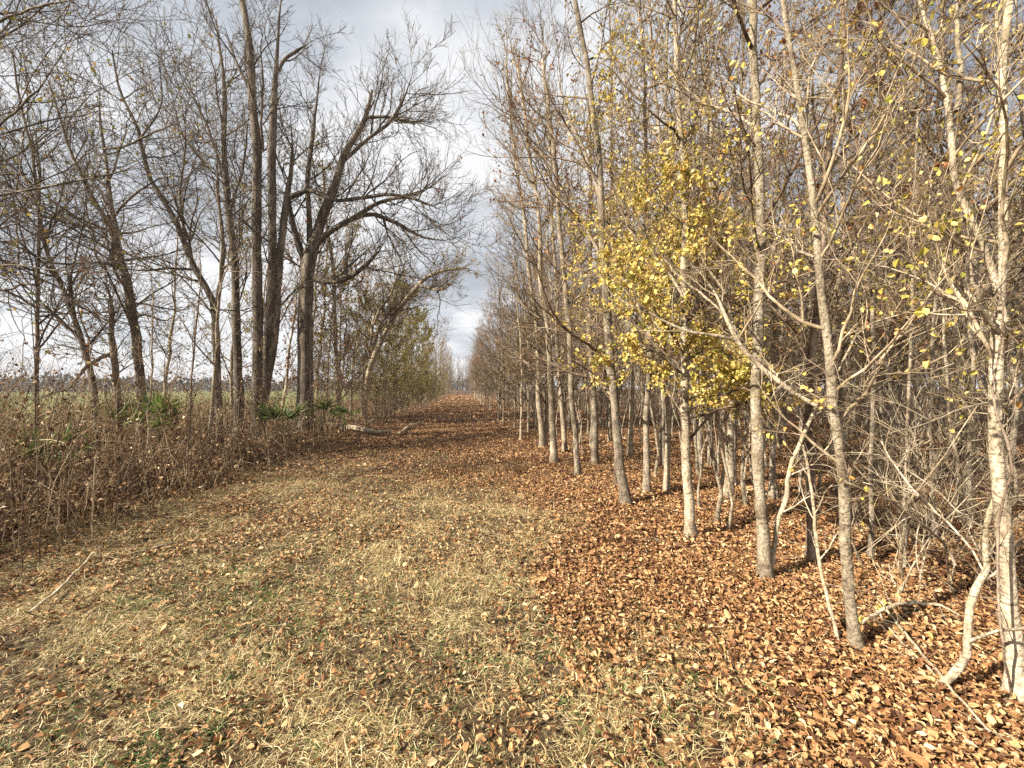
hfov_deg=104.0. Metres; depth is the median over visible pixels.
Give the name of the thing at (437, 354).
bank tree
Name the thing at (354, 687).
path
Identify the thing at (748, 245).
slender tree
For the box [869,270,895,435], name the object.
sapling
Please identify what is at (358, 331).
bank tree
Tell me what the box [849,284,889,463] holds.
sapling
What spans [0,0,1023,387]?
sky
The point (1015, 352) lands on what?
slender tree
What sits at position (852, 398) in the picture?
sapling
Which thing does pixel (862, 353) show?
sapling
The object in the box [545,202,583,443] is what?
sapling
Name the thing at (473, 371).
slender tree
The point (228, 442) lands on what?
dead stalk
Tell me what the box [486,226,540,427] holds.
slender tree
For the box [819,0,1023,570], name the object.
slender tree
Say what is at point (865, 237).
slender tree
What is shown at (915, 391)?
sapling
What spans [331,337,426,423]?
shrub
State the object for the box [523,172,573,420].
slender tree
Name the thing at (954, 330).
slender tree
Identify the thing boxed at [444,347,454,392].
bank tree
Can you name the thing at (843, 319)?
slender tree
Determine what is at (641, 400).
sapling
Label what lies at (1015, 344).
slender tree
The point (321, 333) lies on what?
bank tree
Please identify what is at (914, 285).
slender tree
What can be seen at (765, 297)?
slender tree
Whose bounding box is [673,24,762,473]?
sapling
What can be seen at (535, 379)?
sapling
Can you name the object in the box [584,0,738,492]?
slender tree
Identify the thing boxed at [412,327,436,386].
bank tree
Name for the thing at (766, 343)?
sapling
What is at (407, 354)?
bank tree
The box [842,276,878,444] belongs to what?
sapling
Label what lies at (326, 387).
shrub
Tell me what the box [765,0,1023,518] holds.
slender tree
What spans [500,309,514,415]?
slender tree
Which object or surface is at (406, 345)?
bank tree
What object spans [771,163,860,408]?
slender tree
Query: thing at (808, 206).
slender tree
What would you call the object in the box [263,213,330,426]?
bank tree
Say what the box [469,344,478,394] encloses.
slender tree
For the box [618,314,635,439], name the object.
sapling
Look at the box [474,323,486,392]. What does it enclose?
slender tree
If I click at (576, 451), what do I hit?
slender tree
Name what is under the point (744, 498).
sapling
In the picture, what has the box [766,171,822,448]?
sapling
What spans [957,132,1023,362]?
slender tree
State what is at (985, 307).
sapling
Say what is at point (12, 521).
dead stalk
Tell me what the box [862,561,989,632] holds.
fallen branch
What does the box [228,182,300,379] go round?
bank tree
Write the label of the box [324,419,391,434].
fallen log
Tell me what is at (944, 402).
slender tree
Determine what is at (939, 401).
slender tree
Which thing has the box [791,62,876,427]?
sapling
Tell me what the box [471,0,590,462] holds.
slender tree
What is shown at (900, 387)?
slender tree
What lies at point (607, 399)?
slender tree
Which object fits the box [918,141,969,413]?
slender tree
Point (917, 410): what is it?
slender tree
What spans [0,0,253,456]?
old tree
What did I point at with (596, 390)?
sapling
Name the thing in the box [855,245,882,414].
slender tree
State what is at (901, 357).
sapling
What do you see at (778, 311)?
slender tree
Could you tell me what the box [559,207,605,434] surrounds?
slender tree
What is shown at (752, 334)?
sapling
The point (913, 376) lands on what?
sapling
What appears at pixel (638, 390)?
sapling
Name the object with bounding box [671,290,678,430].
sapling
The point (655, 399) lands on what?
woodland brush
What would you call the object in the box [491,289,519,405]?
slender tree
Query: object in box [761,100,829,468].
sapling
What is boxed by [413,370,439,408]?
shrub
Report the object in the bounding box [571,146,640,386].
slender tree
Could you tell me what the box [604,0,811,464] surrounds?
slender tree
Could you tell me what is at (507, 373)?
slender tree
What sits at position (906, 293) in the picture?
slender tree
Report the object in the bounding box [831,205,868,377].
sapling
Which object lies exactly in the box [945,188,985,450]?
sapling
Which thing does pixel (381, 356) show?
bank tree
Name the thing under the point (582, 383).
sapling
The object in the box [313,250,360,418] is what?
bank tree
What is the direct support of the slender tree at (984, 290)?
on the ground at (656, 534)
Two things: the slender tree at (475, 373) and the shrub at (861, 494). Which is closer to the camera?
the shrub at (861, 494)
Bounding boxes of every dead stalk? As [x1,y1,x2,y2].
[0,430,24,551]
[1,469,56,580]
[11,298,44,565]
[41,471,65,548]
[53,430,83,538]
[77,443,108,541]
[112,438,130,534]
[120,450,143,512]
[136,421,153,510]
[163,436,184,493]
[176,395,191,502]
[225,425,231,465]
[232,431,248,476]
[265,428,269,469]
[274,425,289,466]
[320,419,330,450]
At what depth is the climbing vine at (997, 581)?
1.95 m
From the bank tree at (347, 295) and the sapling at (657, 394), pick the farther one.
the bank tree at (347, 295)
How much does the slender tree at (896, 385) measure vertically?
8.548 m
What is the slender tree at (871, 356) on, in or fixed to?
on the ground at (656, 534)
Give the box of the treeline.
[0,371,494,392]
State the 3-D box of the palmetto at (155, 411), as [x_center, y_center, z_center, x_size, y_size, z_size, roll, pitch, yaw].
[-6.647,0.899,7.534,1.139,1.660,1.245,0,-1,-7]
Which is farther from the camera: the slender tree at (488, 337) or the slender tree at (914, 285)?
the slender tree at (488, 337)
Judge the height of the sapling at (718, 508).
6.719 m
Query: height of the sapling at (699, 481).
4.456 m
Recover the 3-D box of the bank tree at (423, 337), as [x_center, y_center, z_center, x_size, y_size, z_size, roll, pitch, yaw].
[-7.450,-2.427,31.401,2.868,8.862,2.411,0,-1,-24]
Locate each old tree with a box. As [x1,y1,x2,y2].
[0,0,184,431]
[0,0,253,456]
[0,0,277,371]
[0,40,226,452]
[0,249,203,464]
[2,0,314,446]
[116,0,301,437]
[165,0,353,437]
[227,1,514,431]
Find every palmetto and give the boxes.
[0,418,95,493]
[94,396,146,457]
[119,389,193,446]
[252,400,309,443]
[302,397,346,435]
[332,402,360,433]
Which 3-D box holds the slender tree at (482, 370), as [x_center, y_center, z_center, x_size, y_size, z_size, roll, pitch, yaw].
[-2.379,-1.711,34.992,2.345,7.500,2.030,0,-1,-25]
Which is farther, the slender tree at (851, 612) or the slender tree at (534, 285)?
the slender tree at (534, 285)
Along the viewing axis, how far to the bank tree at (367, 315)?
23.28 m
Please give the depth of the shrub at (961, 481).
3.10 m
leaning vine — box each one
[769,402,828,568]
[780,441,861,640]
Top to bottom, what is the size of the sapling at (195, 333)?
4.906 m
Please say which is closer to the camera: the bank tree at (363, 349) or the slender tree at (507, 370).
the bank tree at (363, 349)
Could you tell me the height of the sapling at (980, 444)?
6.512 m
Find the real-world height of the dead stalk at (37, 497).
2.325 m
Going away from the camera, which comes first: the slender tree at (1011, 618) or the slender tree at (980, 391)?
the slender tree at (1011, 618)
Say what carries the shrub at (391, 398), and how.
on the ground at (656, 534)
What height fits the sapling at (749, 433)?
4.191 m
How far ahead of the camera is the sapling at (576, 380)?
15.45 m
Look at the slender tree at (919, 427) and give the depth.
14.31 m
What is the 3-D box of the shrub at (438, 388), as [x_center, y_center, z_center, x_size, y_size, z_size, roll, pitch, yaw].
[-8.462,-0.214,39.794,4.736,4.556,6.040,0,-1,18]
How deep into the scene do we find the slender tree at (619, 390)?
19.88 m
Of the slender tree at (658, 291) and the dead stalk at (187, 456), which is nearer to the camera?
the dead stalk at (187, 456)
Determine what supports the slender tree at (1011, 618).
on the ground at (656, 534)
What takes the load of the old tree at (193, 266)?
on the ground at (656, 534)
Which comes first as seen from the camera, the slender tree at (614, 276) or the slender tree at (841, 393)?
the slender tree at (841, 393)
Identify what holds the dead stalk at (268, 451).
on the ground at (656, 534)
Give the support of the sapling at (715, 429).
on the ground at (656, 534)
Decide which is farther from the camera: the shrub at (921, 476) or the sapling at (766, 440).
the sapling at (766, 440)
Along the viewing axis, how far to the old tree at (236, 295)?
12.92 m
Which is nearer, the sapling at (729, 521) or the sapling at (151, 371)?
the sapling at (729, 521)
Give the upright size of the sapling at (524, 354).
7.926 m
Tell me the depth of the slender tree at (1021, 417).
17.98 m
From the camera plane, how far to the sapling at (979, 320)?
10.21 m
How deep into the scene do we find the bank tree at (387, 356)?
21.70 m
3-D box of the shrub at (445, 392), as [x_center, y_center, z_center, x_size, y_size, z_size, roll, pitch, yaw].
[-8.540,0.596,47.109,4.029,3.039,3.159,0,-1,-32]
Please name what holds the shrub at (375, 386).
on the ground at (656, 534)
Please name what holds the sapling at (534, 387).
on the ground at (656, 534)
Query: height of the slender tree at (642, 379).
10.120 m
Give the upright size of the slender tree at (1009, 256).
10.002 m
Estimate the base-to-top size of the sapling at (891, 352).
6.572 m
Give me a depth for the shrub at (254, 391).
11.71 m
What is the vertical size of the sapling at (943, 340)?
6.740 m
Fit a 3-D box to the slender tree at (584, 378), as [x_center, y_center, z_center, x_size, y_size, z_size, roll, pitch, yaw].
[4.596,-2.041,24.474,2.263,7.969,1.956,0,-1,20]
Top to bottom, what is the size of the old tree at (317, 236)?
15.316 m
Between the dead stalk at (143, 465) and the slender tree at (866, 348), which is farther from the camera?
the slender tree at (866, 348)
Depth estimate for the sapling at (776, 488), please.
5.75 m
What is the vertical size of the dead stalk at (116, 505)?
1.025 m
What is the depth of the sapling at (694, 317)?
8.23 m
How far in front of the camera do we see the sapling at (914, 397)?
6.77 m
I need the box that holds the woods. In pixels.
[380,208,1023,409]
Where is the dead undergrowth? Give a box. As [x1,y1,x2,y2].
[0,300,446,594]
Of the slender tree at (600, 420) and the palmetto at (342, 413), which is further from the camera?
the slender tree at (600, 420)
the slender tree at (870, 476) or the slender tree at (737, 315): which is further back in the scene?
the slender tree at (737, 315)
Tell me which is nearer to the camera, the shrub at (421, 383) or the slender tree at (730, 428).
the slender tree at (730, 428)
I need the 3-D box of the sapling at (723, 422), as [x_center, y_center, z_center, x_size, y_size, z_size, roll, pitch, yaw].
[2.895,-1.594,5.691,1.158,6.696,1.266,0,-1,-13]
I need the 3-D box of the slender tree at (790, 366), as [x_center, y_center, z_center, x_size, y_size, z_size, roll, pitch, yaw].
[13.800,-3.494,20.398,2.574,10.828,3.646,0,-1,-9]
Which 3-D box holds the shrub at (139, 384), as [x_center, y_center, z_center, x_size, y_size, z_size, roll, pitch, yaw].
[-8.614,0.272,9.457,2.869,2.919,2.795,0,-1,-9]
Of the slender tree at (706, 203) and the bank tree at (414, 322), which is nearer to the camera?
the slender tree at (706, 203)
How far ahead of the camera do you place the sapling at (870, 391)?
12.61 m
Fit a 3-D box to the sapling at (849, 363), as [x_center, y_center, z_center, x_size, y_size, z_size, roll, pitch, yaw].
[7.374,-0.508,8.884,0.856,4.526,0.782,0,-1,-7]
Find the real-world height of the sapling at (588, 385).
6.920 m
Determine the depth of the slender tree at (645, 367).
16.92 m
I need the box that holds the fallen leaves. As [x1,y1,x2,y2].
[0,394,1023,767]
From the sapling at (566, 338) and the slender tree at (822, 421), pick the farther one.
the slender tree at (822, 421)
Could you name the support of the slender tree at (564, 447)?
on the ground at (656, 534)
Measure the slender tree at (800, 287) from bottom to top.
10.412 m
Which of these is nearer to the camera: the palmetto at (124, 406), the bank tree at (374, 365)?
the palmetto at (124, 406)
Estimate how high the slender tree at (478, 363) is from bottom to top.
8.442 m
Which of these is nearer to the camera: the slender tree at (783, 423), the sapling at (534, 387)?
the slender tree at (783, 423)
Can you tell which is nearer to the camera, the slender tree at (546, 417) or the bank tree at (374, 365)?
the slender tree at (546, 417)
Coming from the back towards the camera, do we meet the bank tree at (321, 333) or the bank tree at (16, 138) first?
the bank tree at (321, 333)
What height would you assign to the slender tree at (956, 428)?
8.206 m
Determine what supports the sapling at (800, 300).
on the ground at (656, 534)
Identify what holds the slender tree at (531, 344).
on the ground at (656, 534)
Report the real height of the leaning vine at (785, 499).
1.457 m
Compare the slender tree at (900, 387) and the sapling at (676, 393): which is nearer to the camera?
the sapling at (676, 393)
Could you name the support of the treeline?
on the ground at (656, 534)
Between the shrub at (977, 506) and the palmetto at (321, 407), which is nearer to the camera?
the shrub at (977, 506)
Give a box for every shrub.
[0,318,43,427]
[79,332,222,454]
[161,291,371,435]
[279,324,383,428]
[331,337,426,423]
[350,347,445,417]
[350,353,422,419]
[369,359,429,412]
[375,355,443,415]
[387,360,440,410]
[404,353,471,407]
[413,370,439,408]
[414,368,453,403]
[431,383,455,400]
[436,374,455,398]
[787,325,1023,592]
[802,402,952,547]
[845,381,1023,592]
[847,419,982,537]
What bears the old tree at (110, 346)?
on the ground at (656, 534)
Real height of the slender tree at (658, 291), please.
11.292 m
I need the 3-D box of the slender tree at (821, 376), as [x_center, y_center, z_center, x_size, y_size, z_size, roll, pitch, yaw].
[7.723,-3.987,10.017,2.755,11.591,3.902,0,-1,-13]
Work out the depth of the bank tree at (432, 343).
38.50 m
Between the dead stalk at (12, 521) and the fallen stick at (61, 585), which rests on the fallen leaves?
the fallen stick at (61, 585)
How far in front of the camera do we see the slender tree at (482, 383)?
19.65 m
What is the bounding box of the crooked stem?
[870,436,1023,686]
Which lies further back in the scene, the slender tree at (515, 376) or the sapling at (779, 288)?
the slender tree at (515, 376)
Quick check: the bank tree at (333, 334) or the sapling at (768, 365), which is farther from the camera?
the bank tree at (333, 334)
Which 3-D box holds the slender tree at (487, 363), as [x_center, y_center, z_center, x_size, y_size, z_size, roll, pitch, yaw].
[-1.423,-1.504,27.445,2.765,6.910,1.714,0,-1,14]
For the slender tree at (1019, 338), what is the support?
on the ground at (656, 534)
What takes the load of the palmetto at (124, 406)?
on the ground at (656, 534)
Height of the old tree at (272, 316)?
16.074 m
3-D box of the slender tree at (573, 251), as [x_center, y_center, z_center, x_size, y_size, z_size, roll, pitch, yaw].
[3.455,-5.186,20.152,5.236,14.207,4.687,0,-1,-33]
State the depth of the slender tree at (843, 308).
19.02 m
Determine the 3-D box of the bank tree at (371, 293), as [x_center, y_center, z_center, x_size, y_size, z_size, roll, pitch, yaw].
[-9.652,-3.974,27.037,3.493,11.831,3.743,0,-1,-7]
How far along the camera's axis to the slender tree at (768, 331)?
18.51 m
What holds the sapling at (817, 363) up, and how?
on the ground at (656, 534)
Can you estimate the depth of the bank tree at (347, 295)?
21.16 m
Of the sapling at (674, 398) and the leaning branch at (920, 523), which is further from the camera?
the sapling at (674, 398)
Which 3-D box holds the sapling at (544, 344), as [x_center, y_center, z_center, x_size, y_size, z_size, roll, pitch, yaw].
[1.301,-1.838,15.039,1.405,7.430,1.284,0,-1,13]
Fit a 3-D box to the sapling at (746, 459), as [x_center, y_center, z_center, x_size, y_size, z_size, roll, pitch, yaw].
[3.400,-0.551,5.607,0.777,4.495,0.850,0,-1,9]
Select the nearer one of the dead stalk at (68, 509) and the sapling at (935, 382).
the dead stalk at (68, 509)
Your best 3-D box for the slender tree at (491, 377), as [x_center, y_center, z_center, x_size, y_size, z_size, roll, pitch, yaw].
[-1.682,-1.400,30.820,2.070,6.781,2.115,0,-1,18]
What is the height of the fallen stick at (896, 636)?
0.033 m
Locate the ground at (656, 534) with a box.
[0,388,1023,767]
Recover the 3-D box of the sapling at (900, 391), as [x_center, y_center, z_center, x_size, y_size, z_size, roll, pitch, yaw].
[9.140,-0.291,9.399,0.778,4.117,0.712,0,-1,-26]
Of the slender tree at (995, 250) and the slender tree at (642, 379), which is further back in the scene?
the slender tree at (642, 379)
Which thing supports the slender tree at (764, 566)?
on the ground at (656, 534)
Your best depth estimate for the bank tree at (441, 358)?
52.15 m
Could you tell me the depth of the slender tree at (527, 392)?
13.98 m
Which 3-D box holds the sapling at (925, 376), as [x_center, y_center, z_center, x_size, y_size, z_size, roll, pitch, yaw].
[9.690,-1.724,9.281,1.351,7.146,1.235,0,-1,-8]
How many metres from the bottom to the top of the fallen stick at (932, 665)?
0.039 m
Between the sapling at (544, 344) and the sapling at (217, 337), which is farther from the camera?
the sapling at (544, 344)
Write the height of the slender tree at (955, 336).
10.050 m
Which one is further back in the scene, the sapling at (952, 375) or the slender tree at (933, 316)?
the sapling at (952, 375)
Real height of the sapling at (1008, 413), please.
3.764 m
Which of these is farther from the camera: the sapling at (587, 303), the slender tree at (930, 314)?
the slender tree at (930, 314)
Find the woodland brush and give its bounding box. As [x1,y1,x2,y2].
[501,371,1023,458]
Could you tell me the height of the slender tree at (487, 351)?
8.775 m
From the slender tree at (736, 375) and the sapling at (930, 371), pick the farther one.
the sapling at (930, 371)
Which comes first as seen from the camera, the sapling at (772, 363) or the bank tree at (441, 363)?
the sapling at (772, 363)
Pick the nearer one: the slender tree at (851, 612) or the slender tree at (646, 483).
the slender tree at (851, 612)
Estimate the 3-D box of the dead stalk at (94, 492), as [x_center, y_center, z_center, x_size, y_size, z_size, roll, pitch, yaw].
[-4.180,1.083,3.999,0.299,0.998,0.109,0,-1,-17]
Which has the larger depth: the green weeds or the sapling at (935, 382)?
the sapling at (935, 382)
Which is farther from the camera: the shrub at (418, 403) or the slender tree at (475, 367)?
the slender tree at (475, 367)
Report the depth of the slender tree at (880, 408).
10.57 m
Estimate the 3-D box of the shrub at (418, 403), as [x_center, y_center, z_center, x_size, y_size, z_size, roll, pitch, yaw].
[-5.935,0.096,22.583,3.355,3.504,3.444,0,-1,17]
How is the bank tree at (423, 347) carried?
on the ground at (656, 534)
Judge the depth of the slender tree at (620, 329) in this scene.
6.32 m
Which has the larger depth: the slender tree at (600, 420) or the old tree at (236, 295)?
the slender tree at (600, 420)
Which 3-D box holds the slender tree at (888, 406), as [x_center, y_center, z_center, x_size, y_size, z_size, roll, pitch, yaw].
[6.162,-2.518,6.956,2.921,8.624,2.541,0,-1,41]
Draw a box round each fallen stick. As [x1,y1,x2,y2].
[28,551,94,612]
[130,540,185,554]
[876,610,934,673]
[877,598,989,731]
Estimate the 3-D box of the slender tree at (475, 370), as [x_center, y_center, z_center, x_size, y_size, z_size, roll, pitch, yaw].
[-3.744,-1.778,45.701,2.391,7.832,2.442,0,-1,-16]
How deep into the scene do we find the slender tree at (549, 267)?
9.43 m
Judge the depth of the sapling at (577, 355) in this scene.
15.50 m
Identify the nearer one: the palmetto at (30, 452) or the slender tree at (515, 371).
the palmetto at (30, 452)
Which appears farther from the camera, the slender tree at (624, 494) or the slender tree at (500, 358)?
the slender tree at (500, 358)
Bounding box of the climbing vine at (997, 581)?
[972,300,1023,693]
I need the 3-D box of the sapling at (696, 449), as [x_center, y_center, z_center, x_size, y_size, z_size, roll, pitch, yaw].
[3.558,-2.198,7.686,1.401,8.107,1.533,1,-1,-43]
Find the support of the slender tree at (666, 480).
on the ground at (656, 534)
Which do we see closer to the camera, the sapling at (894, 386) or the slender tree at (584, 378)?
the sapling at (894, 386)
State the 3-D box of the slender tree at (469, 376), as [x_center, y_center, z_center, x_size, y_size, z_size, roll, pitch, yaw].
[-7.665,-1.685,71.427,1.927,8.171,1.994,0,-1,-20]
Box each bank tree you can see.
[0,21,52,218]
[131,171,222,395]
[191,171,292,420]
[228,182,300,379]
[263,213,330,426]
[281,129,380,422]
[283,164,360,375]
[283,269,331,380]
[287,166,365,416]
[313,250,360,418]
[314,214,386,382]
[315,243,370,398]
[331,285,379,418]
[336,208,491,414]
[337,252,386,413]
[337,260,373,403]
[339,288,385,405]
[348,236,389,374]
[360,300,398,415]
[371,319,390,395]
[372,279,417,409]
[373,315,404,411]
[379,272,421,394]
[381,267,423,407]
[388,266,424,387]
[388,311,420,405]
[395,309,426,410]
[400,324,418,393]
[401,302,433,404]
[403,301,427,376]
[410,320,434,406]
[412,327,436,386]
[416,326,438,402]
[422,340,434,394]
[428,317,447,401]
[431,316,450,392]
[432,330,448,398]
[433,339,452,398]
[442,351,452,394]
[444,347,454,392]
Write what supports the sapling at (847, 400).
on the ground at (656, 534)
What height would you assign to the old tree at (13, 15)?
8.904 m
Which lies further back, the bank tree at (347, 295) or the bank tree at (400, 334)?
the bank tree at (400, 334)
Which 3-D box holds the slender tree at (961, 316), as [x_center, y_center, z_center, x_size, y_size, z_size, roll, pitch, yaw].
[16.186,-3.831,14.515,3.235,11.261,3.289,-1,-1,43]
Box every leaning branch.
[791,382,982,569]
[804,425,956,619]
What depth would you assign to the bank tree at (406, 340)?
30.48 m
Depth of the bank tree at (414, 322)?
27.31 m
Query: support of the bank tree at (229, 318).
on the ground at (656, 534)
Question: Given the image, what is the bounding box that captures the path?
[0,395,915,767]
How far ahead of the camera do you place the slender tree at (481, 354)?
33.38 m
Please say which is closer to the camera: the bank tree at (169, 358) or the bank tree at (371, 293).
the bank tree at (169, 358)
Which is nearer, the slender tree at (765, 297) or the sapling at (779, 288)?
the sapling at (779, 288)
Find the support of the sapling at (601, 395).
on the ground at (656, 534)
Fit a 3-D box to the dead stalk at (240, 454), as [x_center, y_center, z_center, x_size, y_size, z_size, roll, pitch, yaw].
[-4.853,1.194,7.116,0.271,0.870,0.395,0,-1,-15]
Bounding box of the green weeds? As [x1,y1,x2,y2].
[0,520,861,767]
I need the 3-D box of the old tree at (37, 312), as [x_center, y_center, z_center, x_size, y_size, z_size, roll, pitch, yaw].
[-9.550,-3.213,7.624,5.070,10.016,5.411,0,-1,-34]
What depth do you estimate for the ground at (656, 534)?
4.87 m
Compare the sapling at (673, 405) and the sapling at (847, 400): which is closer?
the sapling at (847, 400)
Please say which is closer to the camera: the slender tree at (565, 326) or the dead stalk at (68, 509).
the dead stalk at (68, 509)
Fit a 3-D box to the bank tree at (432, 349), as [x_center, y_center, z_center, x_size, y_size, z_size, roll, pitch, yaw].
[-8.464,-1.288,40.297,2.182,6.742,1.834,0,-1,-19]
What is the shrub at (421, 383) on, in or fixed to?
on the ground at (656, 534)
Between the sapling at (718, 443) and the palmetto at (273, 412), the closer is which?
the sapling at (718, 443)
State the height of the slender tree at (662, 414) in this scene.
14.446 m
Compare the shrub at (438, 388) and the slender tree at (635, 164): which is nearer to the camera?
the slender tree at (635, 164)
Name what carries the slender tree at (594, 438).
on the ground at (656, 534)
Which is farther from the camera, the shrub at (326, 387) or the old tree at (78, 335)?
the shrub at (326, 387)
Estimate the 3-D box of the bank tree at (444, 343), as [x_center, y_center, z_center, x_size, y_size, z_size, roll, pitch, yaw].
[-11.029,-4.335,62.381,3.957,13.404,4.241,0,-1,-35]
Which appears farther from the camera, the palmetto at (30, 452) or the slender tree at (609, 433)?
the slender tree at (609, 433)
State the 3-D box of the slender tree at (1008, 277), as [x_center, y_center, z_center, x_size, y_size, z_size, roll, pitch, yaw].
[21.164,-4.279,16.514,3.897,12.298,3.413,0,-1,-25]
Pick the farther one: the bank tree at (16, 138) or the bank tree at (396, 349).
the bank tree at (396, 349)
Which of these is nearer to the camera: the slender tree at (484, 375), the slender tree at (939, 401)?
the slender tree at (939, 401)
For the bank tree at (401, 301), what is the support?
on the ground at (656, 534)
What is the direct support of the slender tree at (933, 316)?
on the ground at (656, 534)
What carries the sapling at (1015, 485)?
on the ground at (656, 534)
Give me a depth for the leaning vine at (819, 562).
2.98 m
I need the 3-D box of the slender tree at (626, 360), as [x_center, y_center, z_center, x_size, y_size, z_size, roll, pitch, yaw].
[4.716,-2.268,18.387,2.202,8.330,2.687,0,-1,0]
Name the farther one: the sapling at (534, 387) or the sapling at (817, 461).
the sapling at (534, 387)
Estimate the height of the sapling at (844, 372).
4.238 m
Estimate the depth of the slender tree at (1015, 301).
6.53 m
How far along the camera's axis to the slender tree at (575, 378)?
21.50 m
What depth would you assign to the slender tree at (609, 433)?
11.57 m
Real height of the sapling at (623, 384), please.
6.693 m
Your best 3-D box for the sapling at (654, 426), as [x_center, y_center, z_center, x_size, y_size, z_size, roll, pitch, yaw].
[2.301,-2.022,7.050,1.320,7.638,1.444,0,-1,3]
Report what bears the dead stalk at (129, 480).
on the ground at (656, 534)
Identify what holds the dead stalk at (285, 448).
on the ground at (656, 534)
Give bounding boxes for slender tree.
[452,0,748,505]
[453,0,651,475]
[465,356,471,392]
[468,327,487,402]
[469,342,475,394]
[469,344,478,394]
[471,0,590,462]
[471,322,486,403]
[471,343,483,390]
[472,314,486,406]
[473,320,485,404]
[473,328,492,405]
[474,219,521,424]
[474,260,515,420]
[474,292,498,409]
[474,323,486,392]
[475,166,551,439]
[475,281,509,401]
[477,318,498,410]
[477,344,488,400]
[478,334,497,408]
[480,2,596,447]
[481,282,515,417]
[484,109,588,446]
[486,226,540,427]
[487,180,553,432]
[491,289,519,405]
[498,308,520,406]
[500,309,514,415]
[501,294,536,408]
[502,233,549,423]
[503,23,619,451]
[505,247,543,408]
[507,73,603,405]
[508,321,530,411]
[514,330,529,411]
[516,242,562,415]
[517,0,868,538]
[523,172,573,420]
[527,290,566,389]
[530,0,649,485]
[535,132,641,419]
[542,227,579,406]
[544,2,647,463]
[546,190,603,428]
[552,0,803,466]
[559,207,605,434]
[560,177,639,426]
[561,296,587,417]
[562,32,679,441]
[565,0,691,455]
[569,0,1023,651]
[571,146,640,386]
[576,304,594,413]
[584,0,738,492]
[585,265,628,423]
[586,0,830,499]
[587,89,690,442]
[590,0,1023,583]
[592,4,770,492]
[600,238,631,394]
[603,263,630,395]
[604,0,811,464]
[614,116,704,412]
[622,204,677,424]
[625,286,655,414]
[633,81,723,438]
[634,228,655,397]
[636,353,676,413]
[654,0,782,471]
[674,82,749,422]
[675,0,990,564]
[676,151,752,432]
[686,0,793,486]
[693,0,889,498]
[709,89,829,447]
[718,0,1023,706]
[722,0,873,444]
[736,0,1023,457]
[738,190,795,388]
[744,0,930,453]
[764,0,998,495]
[764,208,800,378]
[764,224,795,418]
[764,224,812,420]
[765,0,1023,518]
[766,181,824,366]
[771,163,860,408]
[777,0,1011,479]
[789,146,882,385]
[791,238,857,422]
[811,35,914,430]
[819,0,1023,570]
[820,188,878,398]
[829,0,966,561]
[832,242,890,426]
[835,1,1020,460]
[836,0,995,539]
[837,123,945,437]
[841,119,925,416]
[843,112,981,446]
[843,137,941,425]
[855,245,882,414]
[860,193,953,434]
[868,144,941,367]
[870,0,1023,462]
[888,175,966,431]
[892,272,925,417]
[899,123,1010,440]
[902,148,991,435]
[906,0,1023,528]
[908,0,1023,483]
[908,172,982,428]
[917,126,1006,430]
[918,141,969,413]
[918,145,1023,448]
[926,223,982,419]
[927,29,1023,362]
[948,170,1022,372]
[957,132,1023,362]
[976,228,1023,427]
[976,253,991,417]
[980,144,1023,372]
[982,268,1023,415]
[985,119,1023,380]
[989,172,1023,423]
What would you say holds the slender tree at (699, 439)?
on the ground at (656, 534)
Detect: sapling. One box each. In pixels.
[93,256,188,474]
[156,230,235,443]
[157,118,301,463]
[507,233,538,426]
[519,276,545,430]
[527,320,541,423]
[531,242,559,429]
[540,262,561,415]
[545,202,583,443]
[550,269,566,434]
[555,330,566,421]
[559,250,583,421]
[560,240,586,428]
[568,262,590,424]
[569,283,580,426]
[569,286,592,453]
[570,180,607,446]
[581,315,604,447]
[585,311,604,429]
[605,31,673,477]
[618,294,626,427]
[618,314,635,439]
[618,323,629,426]
[627,311,645,443]
[628,296,655,430]
[630,0,739,522]
[652,349,658,427]
[655,275,680,442]
[660,4,749,495]
[664,97,744,475]
[670,50,755,529]
[670,320,679,435]
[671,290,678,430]
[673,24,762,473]
[673,111,739,484]
[673,160,739,506]
[676,141,714,449]
[678,115,720,465]
[709,350,716,458]
[714,201,767,515]
[718,73,807,505]
[728,205,776,436]
[729,193,790,500]
[744,244,793,458]
[754,186,812,498]
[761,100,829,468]
[763,143,827,491]
[763,250,786,437]
[764,191,804,444]
[765,259,791,429]
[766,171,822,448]
[767,11,852,494]
[772,168,836,488]
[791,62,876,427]
[825,274,859,460]
[827,244,870,472]
[830,289,857,446]
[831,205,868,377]
[838,321,863,446]
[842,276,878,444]
[844,236,869,442]
[846,307,858,436]
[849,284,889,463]
[852,297,882,437]
[855,229,915,463]
[863,124,952,483]
[867,153,954,463]
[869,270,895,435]
[872,7,991,504]
[875,235,919,432]
[882,170,957,458]
[883,225,943,436]
[890,287,923,453]
[891,213,944,443]
[892,96,978,478]
[906,118,992,456]
[908,50,1023,506]
[920,288,957,408]
[937,272,980,478]
[942,178,1011,382]
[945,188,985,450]
[955,221,1019,370]
[976,156,1023,469]
[983,288,1023,457]
[985,236,1023,433]
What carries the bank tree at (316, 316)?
on the ground at (656, 534)
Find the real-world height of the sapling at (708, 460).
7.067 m
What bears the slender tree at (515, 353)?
on the ground at (656, 534)
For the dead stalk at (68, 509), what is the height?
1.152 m

